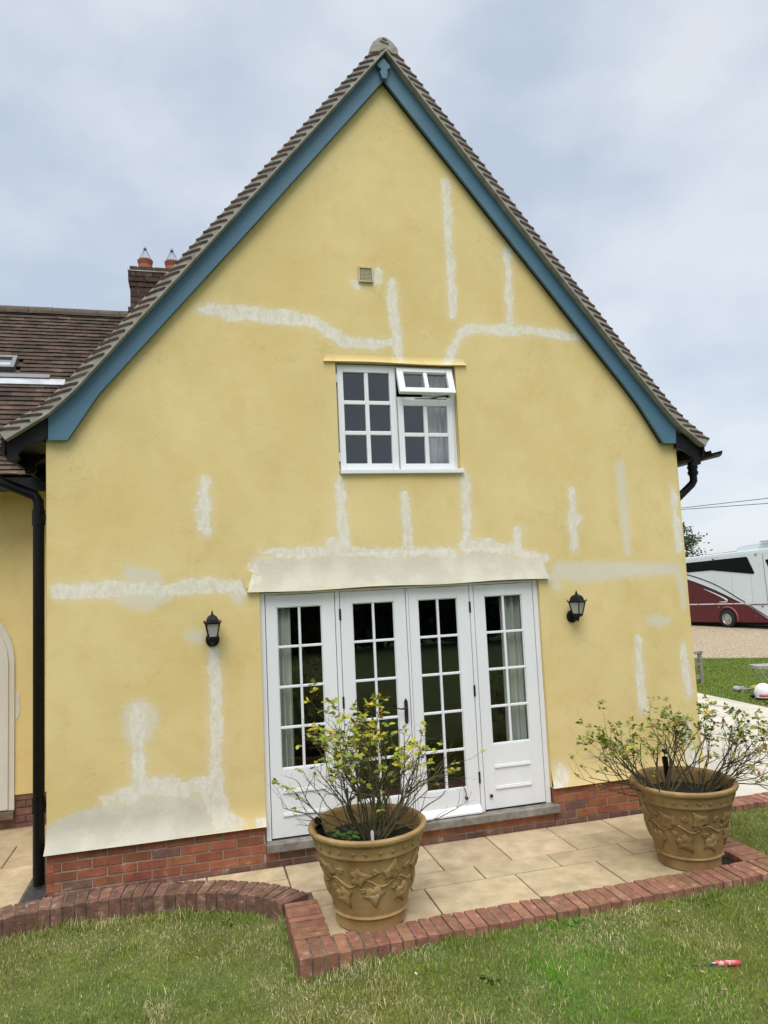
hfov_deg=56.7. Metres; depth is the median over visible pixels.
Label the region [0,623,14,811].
door
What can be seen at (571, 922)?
weed
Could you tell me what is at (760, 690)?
hard hat
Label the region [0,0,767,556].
sky
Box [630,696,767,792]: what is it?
rose bush
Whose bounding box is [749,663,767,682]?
step platform
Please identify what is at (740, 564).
window
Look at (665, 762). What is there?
watering tube
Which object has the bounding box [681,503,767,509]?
overhead cable
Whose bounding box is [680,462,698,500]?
drainpipe
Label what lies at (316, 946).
brick edging
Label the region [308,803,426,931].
plant pot
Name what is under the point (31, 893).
drain grate
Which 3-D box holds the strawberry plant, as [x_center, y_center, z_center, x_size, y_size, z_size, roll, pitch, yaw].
[-0.296,2.261,4.923,0.294,0.131,0.235,-1,-6,-15]
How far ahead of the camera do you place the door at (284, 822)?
6.19 m
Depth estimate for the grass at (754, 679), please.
15.27 m
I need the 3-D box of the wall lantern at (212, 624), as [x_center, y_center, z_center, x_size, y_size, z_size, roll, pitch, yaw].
[-1.438,0.980,5.963,0.147,0.311,0.190,-1,-6,-15]
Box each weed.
[222,918,232,927]
[415,941,432,954]
[480,968,499,984]
[569,917,584,926]
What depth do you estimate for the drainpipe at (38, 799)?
5.90 m
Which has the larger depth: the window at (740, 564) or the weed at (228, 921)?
the window at (740, 564)
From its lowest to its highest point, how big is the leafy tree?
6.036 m
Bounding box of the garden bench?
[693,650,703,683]
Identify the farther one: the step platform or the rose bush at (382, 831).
the step platform
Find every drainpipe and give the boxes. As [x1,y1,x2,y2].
[0,476,45,886]
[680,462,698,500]
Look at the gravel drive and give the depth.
26.07 m
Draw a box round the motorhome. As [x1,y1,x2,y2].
[685,540,767,627]
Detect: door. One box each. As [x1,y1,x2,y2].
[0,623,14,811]
[265,592,341,838]
[339,589,414,808]
[407,585,482,820]
[472,582,545,809]
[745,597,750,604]
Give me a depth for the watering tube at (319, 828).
4.86 m
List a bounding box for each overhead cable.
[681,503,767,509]
[683,498,767,507]
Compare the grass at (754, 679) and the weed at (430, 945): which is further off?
the grass at (754, 679)
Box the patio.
[0,814,724,935]
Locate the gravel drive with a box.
[691,625,767,658]
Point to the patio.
(475, 873)
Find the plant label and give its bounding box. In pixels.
[370,830,373,840]
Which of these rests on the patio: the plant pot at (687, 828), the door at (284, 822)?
the plant pot at (687, 828)
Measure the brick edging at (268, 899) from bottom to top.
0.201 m
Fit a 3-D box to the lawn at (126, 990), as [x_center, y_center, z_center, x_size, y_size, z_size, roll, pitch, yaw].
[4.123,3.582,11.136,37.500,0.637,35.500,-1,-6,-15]
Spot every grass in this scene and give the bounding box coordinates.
[694,657,767,705]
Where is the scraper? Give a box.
[693,960,740,965]
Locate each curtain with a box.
[264,594,294,830]
[421,376,448,463]
[499,582,528,740]
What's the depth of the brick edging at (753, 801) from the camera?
7.00 m
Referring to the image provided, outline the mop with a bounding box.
[732,686,754,692]
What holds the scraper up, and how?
on the lawn at (126, 990)
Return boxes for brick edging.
[0,880,308,938]
[284,837,767,979]
[732,792,767,811]
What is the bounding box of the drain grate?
[19,872,46,902]
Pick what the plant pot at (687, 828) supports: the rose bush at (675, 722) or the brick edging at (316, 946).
the rose bush at (675, 722)
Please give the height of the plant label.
0.128 m
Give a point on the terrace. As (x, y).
(746, 789)
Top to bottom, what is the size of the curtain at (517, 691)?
2.060 m
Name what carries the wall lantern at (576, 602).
attached to the house
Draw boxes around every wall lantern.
[203,611,221,646]
[566,591,586,622]
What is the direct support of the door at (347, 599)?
in the house
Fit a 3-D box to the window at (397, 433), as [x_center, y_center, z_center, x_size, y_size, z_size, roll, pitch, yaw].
[0.147,-0.875,6.705,1.198,1.049,0.211,-1,-6,-15]
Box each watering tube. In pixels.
[314,817,326,836]
[662,749,671,787]
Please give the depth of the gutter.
7.46 m
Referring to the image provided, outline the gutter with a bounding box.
[677,450,722,466]
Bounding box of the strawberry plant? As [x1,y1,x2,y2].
[329,826,359,840]
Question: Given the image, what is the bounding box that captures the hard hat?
[750,683,767,697]
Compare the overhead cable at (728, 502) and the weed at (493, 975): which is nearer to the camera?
the weed at (493, 975)
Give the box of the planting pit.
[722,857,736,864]
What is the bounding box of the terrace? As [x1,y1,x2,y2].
[697,693,767,796]
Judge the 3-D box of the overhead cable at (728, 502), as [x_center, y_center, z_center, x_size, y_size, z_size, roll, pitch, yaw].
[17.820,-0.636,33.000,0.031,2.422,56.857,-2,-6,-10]
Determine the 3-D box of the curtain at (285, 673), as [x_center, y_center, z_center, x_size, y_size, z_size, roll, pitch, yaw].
[-0.917,1.758,6.261,0.234,2.060,0.066,-1,-6,-15]
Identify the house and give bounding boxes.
[0,37,709,897]
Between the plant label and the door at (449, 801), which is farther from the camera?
the door at (449, 801)
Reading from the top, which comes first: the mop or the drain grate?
the mop
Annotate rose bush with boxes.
[265,678,484,840]
[569,694,717,796]
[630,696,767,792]
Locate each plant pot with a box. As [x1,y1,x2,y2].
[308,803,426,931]
[629,766,738,870]
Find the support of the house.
on the lawn at (126, 990)
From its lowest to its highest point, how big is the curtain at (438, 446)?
0.960 m
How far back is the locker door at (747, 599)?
32.74 m
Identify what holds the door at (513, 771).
in the house
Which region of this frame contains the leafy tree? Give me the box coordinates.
[682,519,712,557]
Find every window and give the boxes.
[335,364,463,474]
[686,557,753,573]
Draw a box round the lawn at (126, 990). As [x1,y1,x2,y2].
[0,658,767,1023]

